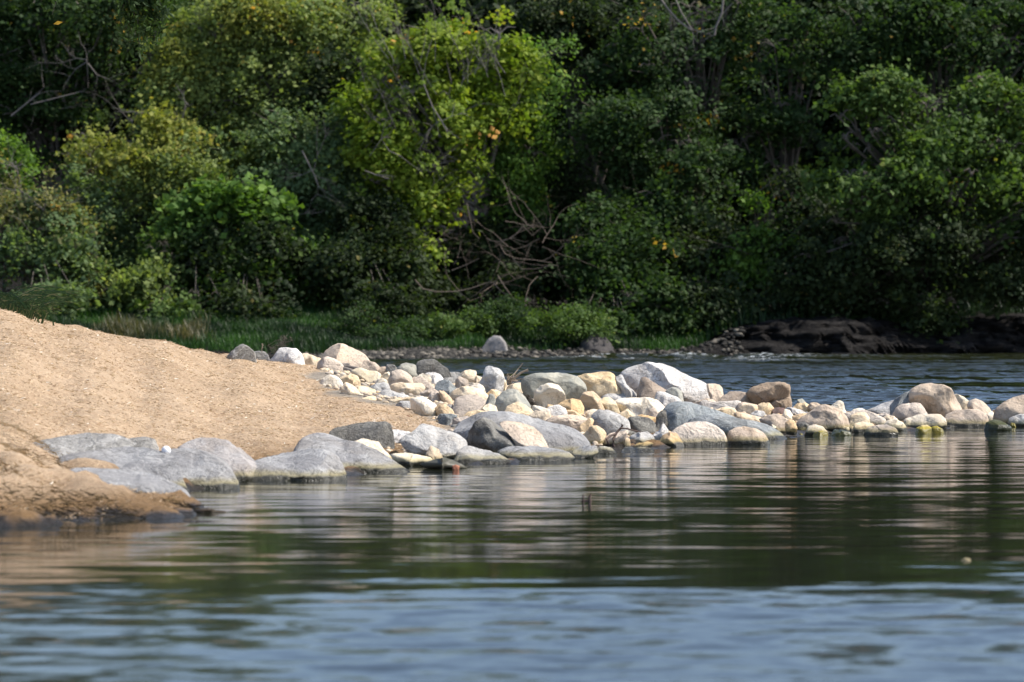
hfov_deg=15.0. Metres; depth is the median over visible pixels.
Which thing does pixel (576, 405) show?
rock
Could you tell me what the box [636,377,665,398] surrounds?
rock
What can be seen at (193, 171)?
shrub
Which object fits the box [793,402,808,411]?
rock
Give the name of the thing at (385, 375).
rock
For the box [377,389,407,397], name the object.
rock
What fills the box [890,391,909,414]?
rock
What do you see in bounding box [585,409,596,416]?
rock
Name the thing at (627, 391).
rock
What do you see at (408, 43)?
dead branches
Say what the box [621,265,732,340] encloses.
shrub
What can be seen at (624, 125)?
tree
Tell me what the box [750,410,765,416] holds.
rock
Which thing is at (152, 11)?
overhanging tree
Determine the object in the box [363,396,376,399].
rock
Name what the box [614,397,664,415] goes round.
rock
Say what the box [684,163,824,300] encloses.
shrub
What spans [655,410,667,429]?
rock
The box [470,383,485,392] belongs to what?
rock
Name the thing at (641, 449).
rock
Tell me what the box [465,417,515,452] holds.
rock
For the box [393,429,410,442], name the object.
rock
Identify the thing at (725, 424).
rock
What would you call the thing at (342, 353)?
rock
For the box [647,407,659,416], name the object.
rock
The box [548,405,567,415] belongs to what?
rock
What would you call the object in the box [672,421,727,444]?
rock
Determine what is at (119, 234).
shrub
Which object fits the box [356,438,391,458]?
rock
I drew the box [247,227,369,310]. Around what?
shrub
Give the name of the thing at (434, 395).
rock
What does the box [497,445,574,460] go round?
rock
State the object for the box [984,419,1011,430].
rock
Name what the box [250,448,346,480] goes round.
rock
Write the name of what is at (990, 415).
rock
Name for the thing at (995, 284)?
shrub
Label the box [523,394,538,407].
rock
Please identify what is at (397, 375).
rock
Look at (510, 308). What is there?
leafy weed
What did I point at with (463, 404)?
rock
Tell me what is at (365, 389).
rock
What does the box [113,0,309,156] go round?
tree
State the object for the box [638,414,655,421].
rock
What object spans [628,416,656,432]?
rock
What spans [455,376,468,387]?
rock
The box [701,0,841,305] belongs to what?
tree
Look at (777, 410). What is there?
rock
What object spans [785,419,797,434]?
rock
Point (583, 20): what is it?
tree
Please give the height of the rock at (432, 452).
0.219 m
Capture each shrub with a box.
[0,111,124,309]
[0,121,57,303]
[0,181,127,318]
[8,147,174,310]
[50,69,220,248]
[95,239,197,315]
[108,133,245,300]
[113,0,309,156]
[113,186,283,319]
[168,162,341,322]
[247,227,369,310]
[282,178,450,326]
[383,186,505,315]
[424,161,590,309]
[509,143,660,309]
[526,184,699,340]
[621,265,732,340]
[643,177,788,333]
[650,249,1023,312]
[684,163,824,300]
[716,159,893,319]
[748,195,930,325]
[859,197,990,343]
[943,173,1023,318]
[950,114,1023,255]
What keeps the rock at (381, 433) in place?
on the ground at (85, 480)
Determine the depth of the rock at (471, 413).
38.38 m
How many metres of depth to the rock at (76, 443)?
29.48 m
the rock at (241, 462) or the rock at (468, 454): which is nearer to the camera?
the rock at (241, 462)
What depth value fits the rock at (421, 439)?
33.66 m
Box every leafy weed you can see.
[316,296,397,334]
[352,313,441,341]
[424,303,509,340]
[467,288,550,335]
[499,300,627,345]
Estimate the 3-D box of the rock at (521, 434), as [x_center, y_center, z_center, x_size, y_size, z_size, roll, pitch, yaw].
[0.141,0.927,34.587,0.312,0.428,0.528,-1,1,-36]
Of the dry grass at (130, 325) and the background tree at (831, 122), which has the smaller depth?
the dry grass at (130, 325)
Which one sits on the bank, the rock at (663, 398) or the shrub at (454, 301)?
the shrub at (454, 301)
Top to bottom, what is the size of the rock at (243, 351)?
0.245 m
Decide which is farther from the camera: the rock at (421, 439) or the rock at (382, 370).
the rock at (382, 370)
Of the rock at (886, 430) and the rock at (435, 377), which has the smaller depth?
the rock at (886, 430)
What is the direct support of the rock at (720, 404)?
on the ground at (85, 480)
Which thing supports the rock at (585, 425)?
on the ground at (85, 480)
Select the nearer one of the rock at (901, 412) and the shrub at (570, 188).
the rock at (901, 412)
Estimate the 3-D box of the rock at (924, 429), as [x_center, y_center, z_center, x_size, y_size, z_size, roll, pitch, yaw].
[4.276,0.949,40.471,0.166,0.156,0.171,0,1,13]
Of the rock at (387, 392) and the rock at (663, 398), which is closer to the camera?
the rock at (387, 392)
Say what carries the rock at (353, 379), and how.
on the ground at (85, 480)
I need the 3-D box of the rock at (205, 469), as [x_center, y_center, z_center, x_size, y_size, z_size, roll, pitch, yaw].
[-2.382,1.024,29.263,0.718,0.416,0.738,0,1,0]
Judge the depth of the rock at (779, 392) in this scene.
45.63 m
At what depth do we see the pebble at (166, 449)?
29.01 m
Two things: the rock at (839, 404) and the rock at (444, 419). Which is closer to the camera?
the rock at (444, 419)
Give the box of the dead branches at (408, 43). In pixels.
[338,0,515,94]
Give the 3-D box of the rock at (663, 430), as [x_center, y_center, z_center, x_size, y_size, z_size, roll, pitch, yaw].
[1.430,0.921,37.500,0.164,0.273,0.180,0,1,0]
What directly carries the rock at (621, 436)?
on the ground at (85, 480)
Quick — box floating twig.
[581,493,591,500]
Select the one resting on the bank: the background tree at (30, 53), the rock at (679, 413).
the background tree at (30, 53)
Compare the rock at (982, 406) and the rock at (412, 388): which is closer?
the rock at (412, 388)
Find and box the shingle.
[302,327,745,358]
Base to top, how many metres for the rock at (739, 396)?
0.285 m
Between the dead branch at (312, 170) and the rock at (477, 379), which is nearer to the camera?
the rock at (477, 379)
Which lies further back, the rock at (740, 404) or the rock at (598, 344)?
the rock at (598, 344)
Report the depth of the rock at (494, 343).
90.58 m
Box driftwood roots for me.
[505,363,527,383]
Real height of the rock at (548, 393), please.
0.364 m
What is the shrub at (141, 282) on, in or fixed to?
on the bank
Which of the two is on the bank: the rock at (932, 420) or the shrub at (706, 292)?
the shrub at (706, 292)
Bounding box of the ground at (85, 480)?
[0,309,994,526]
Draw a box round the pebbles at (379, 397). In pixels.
[319,368,904,452]
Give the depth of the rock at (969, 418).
42.60 m
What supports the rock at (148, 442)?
on the ground at (85, 480)
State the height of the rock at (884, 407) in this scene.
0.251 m
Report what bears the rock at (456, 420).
on the ground at (85, 480)
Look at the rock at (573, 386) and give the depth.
42.14 m
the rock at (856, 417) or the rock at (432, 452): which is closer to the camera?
the rock at (432, 452)
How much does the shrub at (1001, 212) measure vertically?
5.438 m
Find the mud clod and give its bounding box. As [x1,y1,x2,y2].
[195,507,226,512]
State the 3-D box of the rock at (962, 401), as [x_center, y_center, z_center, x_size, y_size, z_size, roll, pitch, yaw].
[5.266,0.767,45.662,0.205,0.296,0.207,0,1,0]
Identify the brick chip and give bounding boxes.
[452,465,459,469]
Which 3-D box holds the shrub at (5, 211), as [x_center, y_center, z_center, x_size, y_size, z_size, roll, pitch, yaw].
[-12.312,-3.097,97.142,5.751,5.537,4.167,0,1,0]
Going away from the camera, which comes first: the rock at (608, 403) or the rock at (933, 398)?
the rock at (608, 403)
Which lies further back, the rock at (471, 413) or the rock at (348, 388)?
the rock at (348, 388)
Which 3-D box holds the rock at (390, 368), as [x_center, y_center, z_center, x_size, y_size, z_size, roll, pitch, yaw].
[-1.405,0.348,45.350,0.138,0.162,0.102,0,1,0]
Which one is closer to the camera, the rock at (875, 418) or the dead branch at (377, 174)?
the rock at (875, 418)
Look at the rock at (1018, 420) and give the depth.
42.66 m
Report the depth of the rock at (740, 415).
41.69 m
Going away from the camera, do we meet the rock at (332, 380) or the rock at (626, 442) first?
the rock at (626, 442)
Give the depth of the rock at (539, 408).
39.61 m
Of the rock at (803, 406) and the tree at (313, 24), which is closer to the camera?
the rock at (803, 406)
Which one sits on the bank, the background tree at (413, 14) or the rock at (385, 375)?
the background tree at (413, 14)
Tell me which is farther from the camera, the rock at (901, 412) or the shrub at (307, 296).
the shrub at (307, 296)
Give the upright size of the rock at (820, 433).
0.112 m
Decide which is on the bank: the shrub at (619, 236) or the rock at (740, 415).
the shrub at (619, 236)
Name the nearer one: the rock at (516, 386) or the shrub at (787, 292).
the rock at (516, 386)
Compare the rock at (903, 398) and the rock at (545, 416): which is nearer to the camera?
the rock at (545, 416)
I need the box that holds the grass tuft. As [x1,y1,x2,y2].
[0,284,106,325]
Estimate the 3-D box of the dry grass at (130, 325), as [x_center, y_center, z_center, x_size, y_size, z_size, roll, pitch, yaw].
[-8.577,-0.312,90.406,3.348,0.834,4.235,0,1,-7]
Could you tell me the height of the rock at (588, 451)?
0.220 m
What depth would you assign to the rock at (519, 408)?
38.90 m
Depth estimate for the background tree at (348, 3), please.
108.38 m
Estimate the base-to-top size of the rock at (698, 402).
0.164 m
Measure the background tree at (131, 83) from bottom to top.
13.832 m
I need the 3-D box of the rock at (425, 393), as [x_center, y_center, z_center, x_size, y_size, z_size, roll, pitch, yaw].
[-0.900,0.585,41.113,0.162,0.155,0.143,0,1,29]
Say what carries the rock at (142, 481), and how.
on the ground at (85, 480)
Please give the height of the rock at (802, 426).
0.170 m
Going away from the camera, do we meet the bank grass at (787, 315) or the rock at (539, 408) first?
the rock at (539, 408)
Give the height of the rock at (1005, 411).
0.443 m
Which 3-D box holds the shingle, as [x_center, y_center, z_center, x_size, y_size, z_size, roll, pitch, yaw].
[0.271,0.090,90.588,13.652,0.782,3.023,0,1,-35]
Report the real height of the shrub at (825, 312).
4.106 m
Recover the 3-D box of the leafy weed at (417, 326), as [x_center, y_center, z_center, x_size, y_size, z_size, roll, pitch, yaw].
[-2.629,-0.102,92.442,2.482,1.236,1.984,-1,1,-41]
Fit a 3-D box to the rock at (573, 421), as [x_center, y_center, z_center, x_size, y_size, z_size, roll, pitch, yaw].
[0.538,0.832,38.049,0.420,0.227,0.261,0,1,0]
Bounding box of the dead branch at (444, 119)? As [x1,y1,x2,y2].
[417,84,499,151]
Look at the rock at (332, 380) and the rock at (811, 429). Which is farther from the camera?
the rock at (332, 380)
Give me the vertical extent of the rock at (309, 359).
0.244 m
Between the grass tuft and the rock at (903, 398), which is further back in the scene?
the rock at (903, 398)
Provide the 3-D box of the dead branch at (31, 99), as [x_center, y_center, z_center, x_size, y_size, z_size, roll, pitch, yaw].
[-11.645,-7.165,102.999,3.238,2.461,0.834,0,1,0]
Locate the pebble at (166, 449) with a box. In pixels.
[161,446,170,452]
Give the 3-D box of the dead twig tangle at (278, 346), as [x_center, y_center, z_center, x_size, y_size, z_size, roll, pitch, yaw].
[-2.679,0.081,45.395,0.384,0.370,0.299,0,1,32]
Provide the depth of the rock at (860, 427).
40.76 m
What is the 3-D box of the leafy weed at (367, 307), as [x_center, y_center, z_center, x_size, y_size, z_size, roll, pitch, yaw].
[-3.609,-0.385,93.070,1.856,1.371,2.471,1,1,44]
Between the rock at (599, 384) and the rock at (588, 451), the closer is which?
the rock at (588, 451)
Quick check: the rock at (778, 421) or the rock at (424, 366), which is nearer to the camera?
the rock at (778, 421)
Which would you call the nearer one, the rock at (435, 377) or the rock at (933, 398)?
the rock at (933, 398)
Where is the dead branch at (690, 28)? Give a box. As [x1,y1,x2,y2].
[661,0,732,53]
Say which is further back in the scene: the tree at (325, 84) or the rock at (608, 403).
the tree at (325, 84)
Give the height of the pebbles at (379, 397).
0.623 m
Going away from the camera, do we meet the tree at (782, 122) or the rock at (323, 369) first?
the rock at (323, 369)
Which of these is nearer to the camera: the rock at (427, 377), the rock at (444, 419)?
the rock at (444, 419)
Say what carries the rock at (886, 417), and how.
on the ground at (85, 480)
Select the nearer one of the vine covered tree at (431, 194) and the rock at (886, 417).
the rock at (886, 417)
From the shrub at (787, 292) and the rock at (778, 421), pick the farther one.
the shrub at (787, 292)
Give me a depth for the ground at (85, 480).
33.80 m
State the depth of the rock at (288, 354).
44.96 m
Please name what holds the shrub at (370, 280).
on the bank
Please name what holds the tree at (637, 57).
on the bank
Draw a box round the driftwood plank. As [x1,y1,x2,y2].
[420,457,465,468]
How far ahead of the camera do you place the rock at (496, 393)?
41.09 m
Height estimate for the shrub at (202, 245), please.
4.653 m
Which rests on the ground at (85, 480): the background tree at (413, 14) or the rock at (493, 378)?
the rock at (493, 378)
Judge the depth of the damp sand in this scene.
25.36 m
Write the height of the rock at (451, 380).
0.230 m
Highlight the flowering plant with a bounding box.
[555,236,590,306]
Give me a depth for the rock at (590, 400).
41.58 m
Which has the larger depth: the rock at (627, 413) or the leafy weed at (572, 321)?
the leafy weed at (572, 321)
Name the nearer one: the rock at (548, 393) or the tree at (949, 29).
the rock at (548, 393)
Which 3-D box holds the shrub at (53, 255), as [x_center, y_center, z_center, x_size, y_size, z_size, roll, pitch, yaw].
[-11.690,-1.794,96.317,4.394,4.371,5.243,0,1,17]
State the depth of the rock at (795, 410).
44.08 m
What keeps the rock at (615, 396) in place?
on the ground at (85, 480)
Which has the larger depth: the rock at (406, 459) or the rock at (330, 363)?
the rock at (330, 363)
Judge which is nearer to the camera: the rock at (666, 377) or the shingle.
the rock at (666, 377)
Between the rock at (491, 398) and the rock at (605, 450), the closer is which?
the rock at (605, 450)
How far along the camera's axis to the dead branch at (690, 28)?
98.49 m
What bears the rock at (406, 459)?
on the ground at (85, 480)
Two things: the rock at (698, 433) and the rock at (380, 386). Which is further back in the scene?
the rock at (380, 386)
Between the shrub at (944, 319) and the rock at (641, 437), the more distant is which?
the shrub at (944, 319)
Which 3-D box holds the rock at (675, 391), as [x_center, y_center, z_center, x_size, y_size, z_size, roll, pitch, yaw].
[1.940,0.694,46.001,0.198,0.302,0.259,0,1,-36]
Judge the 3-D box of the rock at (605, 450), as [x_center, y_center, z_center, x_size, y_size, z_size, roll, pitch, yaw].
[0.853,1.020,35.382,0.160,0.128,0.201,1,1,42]
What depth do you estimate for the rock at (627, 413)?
41.09 m
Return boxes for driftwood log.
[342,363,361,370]
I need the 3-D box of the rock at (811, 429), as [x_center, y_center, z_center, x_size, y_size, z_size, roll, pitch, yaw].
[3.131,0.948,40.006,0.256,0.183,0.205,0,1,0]
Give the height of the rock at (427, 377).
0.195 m
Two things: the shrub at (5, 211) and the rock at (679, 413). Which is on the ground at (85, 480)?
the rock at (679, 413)
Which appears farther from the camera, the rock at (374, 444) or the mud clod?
the rock at (374, 444)
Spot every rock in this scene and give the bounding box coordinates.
[34,433,133,456]
[56,446,188,490]
[70,467,190,497]
[129,437,158,449]
[170,448,239,488]
[178,437,256,480]
[227,344,256,362]
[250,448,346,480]
[254,351,269,360]
[269,347,304,364]
[293,433,409,471]
[302,353,320,365]
[317,356,343,370]
[319,368,327,371]
[319,375,342,385]
[321,343,368,366]
[329,421,394,448]
[340,374,360,385]
[340,382,360,394]
[350,368,380,382]
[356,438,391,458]
[357,386,375,392]
[361,360,379,370]
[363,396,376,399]
[370,382,390,390]
[375,378,387,383]
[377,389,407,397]
[378,366,385,374]
[381,372,389,383]
[386,364,396,372]
[388,369,412,385]
[389,397,412,402]
[390,382,424,394]
[390,453,431,465]
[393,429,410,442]
[396,401,410,407]
[397,363,417,377]
[399,423,467,459]
[410,396,437,415]
[413,376,434,389]
[416,359,450,377]
[417,373,431,382]
[419,389,435,396]
[425,372,443,382]
[426,446,442,459]
[428,390,440,401]
[435,380,455,395]
[435,403,453,414]
[435,413,456,424]
[438,390,452,403]
[443,377,455,383]
[450,372,460,379]
[450,386,487,399]
[452,394,485,415]
[452,416,468,424]
[453,411,590,453]
[453,446,510,463]
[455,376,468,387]
[461,369,476,382]
[464,410,484,416]
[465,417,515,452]
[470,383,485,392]
[475,375,481,382]
[479,366,504,392]
[481,404,497,410]
[482,335,507,351]
[485,393,495,404]
[487,389,499,397]
[495,389,530,410]
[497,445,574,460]
[500,421,548,447]
[505,402,533,415]
[506,382,522,392]
[521,372,586,399]
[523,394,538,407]
[529,410,550,420]
[532,405,549,412]
[533,383,565,407]
[546,414,586,429]
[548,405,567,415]
[558,398,583,413]
[567,410,581,415]
[572,445,598,457]
[577,418,593,431]
[578,372,620,397]
[578,391,604,410]
[579,333,613,352]
[583,425,605,445]
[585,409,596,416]
[591,409,630,435]
[597,446,616,453]
[601,393,626,399]
[601,397,619,412]
[604,430,628,445]
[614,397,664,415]
[615,374,636,397]
[619,409,633,418]
[620,362,709,402]
[622,447,653,451]
[624,438,630,446]
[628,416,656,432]
[629,431,654,442]
[633,441,652,446]
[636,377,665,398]
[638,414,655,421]
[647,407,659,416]
[653,423,668,439]
[654,391,680,406]
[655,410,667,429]
[659,432,683,446]
[663,401,736,430]
[665,387,683,400]
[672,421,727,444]
[687,414,786,438]
[695,398,715,403]
[699,400,740,408]
[706,384,723,401]
[716,407,735,415]
[719,391,752,403]
[727,426,769,444]
[733,411,760,421]
[736,402,757,409]
[737,404,757,413]
[745,382,791,408]
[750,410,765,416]
[758,402,773,414]
[759,414,786,432]
[771,407,784,414]
[782,409,792,419]
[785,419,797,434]
[786,407,805,414]
[792,413,806,420]
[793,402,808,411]
[796,404,849,431]
[796,422,808,430]
[804,424,828,434]
[808,402,819,411]
[813,431,827,435]
[830,429,850,435]
[831,400,845,412]
[844,410,885,424]
[849,412,869,425]
[853,422,874,432]
[864,424,897,435]
[867,400,893,413]
[883,415,897,420]
[883,419,906,430]
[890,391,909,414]
[891,403,927,420]
[903,417,910,426]
[909,383,961,416]
[910,414,946,428]
[915,425,931,433]
[931,426,943,432]
[944,409,988,426]
[954,394,967,409]
[967,399,990,413]
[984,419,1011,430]
[987,411,993,420]
[993,395,1023,423]
[1007,414,1023,425]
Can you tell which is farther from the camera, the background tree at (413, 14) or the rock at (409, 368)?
the background tree at (413, 14)
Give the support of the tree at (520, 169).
on the bank
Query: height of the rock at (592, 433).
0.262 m
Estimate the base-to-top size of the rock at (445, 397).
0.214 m
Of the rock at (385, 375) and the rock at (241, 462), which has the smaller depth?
the rock at (241, 462)
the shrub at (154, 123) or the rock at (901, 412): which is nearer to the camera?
the rock at (901, 412)
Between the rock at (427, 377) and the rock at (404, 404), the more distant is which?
the rock at (427, 377)
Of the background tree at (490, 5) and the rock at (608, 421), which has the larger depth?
the background tree at (490, 5)
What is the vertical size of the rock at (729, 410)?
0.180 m
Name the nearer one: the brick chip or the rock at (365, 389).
the brick chip
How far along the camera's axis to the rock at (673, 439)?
37.06 m
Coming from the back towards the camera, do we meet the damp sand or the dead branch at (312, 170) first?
the dead branch at (312, 170)
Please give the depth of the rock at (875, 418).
42.17 m
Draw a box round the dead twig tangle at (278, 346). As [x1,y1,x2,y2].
[265,335,291,355]
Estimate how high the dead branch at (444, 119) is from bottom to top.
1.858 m
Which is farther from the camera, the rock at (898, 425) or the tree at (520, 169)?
the tree at (520, 169)
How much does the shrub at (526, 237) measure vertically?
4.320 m
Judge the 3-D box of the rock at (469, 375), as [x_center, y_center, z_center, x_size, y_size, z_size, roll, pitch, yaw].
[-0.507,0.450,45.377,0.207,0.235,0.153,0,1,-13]
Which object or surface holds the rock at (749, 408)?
on the ground at (85, 480)
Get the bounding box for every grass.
[44,298,706,353]
[70,310,218,345]
[689,297,1023,340]
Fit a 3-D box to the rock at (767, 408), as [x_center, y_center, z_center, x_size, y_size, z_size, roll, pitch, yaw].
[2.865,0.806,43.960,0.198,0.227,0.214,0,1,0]
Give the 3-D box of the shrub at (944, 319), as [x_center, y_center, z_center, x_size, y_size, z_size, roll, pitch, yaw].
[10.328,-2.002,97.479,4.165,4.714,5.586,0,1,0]
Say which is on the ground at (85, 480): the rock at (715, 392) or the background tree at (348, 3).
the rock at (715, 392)
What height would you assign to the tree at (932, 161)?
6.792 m
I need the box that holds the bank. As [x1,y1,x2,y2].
[0,266,1023,358]
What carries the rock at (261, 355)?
on the ground at (85, 480)
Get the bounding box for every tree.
[0,0,209,211]
[0,2,127,265]
[2,0,206,256]
[43,0,177,66]
[78,0,414,198]
[104,0,305,248]
[146,0,419,210]
[182,84,400,308]
[233,36,416,189]
[317,0,564,311]
[337,0,555,282]
[397,0,715,284]
[451,32,597,297]
[498,0,870,281]
[508,0,699,306]
[543,77,763,309]
[564,0,788,308]
[688,0,1022,225]
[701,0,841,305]
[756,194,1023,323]
[769,0,1023,227]
[785,57,1023,316]
[873,0,1023,255]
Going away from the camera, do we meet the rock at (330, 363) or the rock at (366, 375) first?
the rock at (366, 375)
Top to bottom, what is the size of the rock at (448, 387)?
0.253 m
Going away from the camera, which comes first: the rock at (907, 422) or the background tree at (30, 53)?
the rock at (907, 422)
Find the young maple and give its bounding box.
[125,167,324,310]
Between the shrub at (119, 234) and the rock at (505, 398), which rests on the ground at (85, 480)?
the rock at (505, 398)
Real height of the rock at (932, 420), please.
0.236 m
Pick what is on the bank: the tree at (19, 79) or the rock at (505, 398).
the tree at (19, 79)
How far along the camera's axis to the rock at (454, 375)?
45.37 m
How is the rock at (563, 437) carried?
on the ground at (85, 480)
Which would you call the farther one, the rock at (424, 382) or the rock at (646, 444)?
the rock at (424, 382)
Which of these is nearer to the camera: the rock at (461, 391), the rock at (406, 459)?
the rock at (406, 459)
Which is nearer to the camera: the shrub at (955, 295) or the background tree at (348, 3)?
the shrub at (955, 295)
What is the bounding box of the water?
[0,351,1023,681]
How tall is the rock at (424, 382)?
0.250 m
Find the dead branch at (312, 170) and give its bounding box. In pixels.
[278,122,344,216]
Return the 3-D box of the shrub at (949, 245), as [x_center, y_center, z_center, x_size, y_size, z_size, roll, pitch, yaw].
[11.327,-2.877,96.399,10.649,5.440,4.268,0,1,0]
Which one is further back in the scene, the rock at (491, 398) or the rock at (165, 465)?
the rock at (491, 398)
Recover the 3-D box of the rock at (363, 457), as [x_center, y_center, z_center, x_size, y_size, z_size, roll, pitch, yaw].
[-1.374,0.977,31.800,0.978,0.432,0.615,1,1,38]
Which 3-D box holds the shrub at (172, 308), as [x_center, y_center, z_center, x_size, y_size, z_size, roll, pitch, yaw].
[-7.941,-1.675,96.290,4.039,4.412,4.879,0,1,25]
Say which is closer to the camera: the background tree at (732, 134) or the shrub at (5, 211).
the shrub at (5, 211)
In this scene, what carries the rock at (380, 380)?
on the ground at (85, 480)
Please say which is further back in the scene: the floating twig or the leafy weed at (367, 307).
the leafy weed at (367, 307)
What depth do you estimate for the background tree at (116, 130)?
108.36 m
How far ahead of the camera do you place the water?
20.71 m
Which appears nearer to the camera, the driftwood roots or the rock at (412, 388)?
the rock at (412, 388)
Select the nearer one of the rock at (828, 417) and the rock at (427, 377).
the rock at (828, 417)
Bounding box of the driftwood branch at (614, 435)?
[606,423,640,446]
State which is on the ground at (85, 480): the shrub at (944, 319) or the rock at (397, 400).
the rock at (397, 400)
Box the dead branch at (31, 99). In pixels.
[11,36,131,115]
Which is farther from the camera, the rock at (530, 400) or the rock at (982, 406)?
the rock at (982, 406)
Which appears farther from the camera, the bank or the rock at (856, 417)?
the bank
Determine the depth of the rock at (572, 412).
39.78 m
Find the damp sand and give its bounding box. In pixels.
[0,418,205,520]
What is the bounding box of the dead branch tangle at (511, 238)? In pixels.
[392,169,603,311]
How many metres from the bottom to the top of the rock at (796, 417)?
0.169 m
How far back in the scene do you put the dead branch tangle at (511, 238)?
95.10 m
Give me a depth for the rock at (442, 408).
38.37 m
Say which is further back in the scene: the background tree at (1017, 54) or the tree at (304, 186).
the background tree at (1017, 54)
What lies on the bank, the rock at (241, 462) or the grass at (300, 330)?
the grass at (300, 330)
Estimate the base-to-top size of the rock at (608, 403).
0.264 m
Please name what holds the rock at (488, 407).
on the ground at (85, 480)
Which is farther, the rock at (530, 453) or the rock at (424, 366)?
the rock at (424, 366)
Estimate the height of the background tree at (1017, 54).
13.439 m
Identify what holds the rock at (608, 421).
on the ground at (85, 480)
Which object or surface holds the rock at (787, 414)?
on the ground at (85, 480)
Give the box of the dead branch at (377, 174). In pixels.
[365,108,436,178]
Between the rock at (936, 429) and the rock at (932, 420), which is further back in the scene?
the rock at (932, 420)
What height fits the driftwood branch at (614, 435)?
0.253 m
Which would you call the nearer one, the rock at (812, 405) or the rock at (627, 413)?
the rock at (627, 413)
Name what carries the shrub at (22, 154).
on the bank
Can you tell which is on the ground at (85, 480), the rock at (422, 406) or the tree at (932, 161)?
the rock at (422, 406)
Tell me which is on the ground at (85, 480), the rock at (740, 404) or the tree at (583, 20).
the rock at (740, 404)
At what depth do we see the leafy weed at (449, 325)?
92.84 m

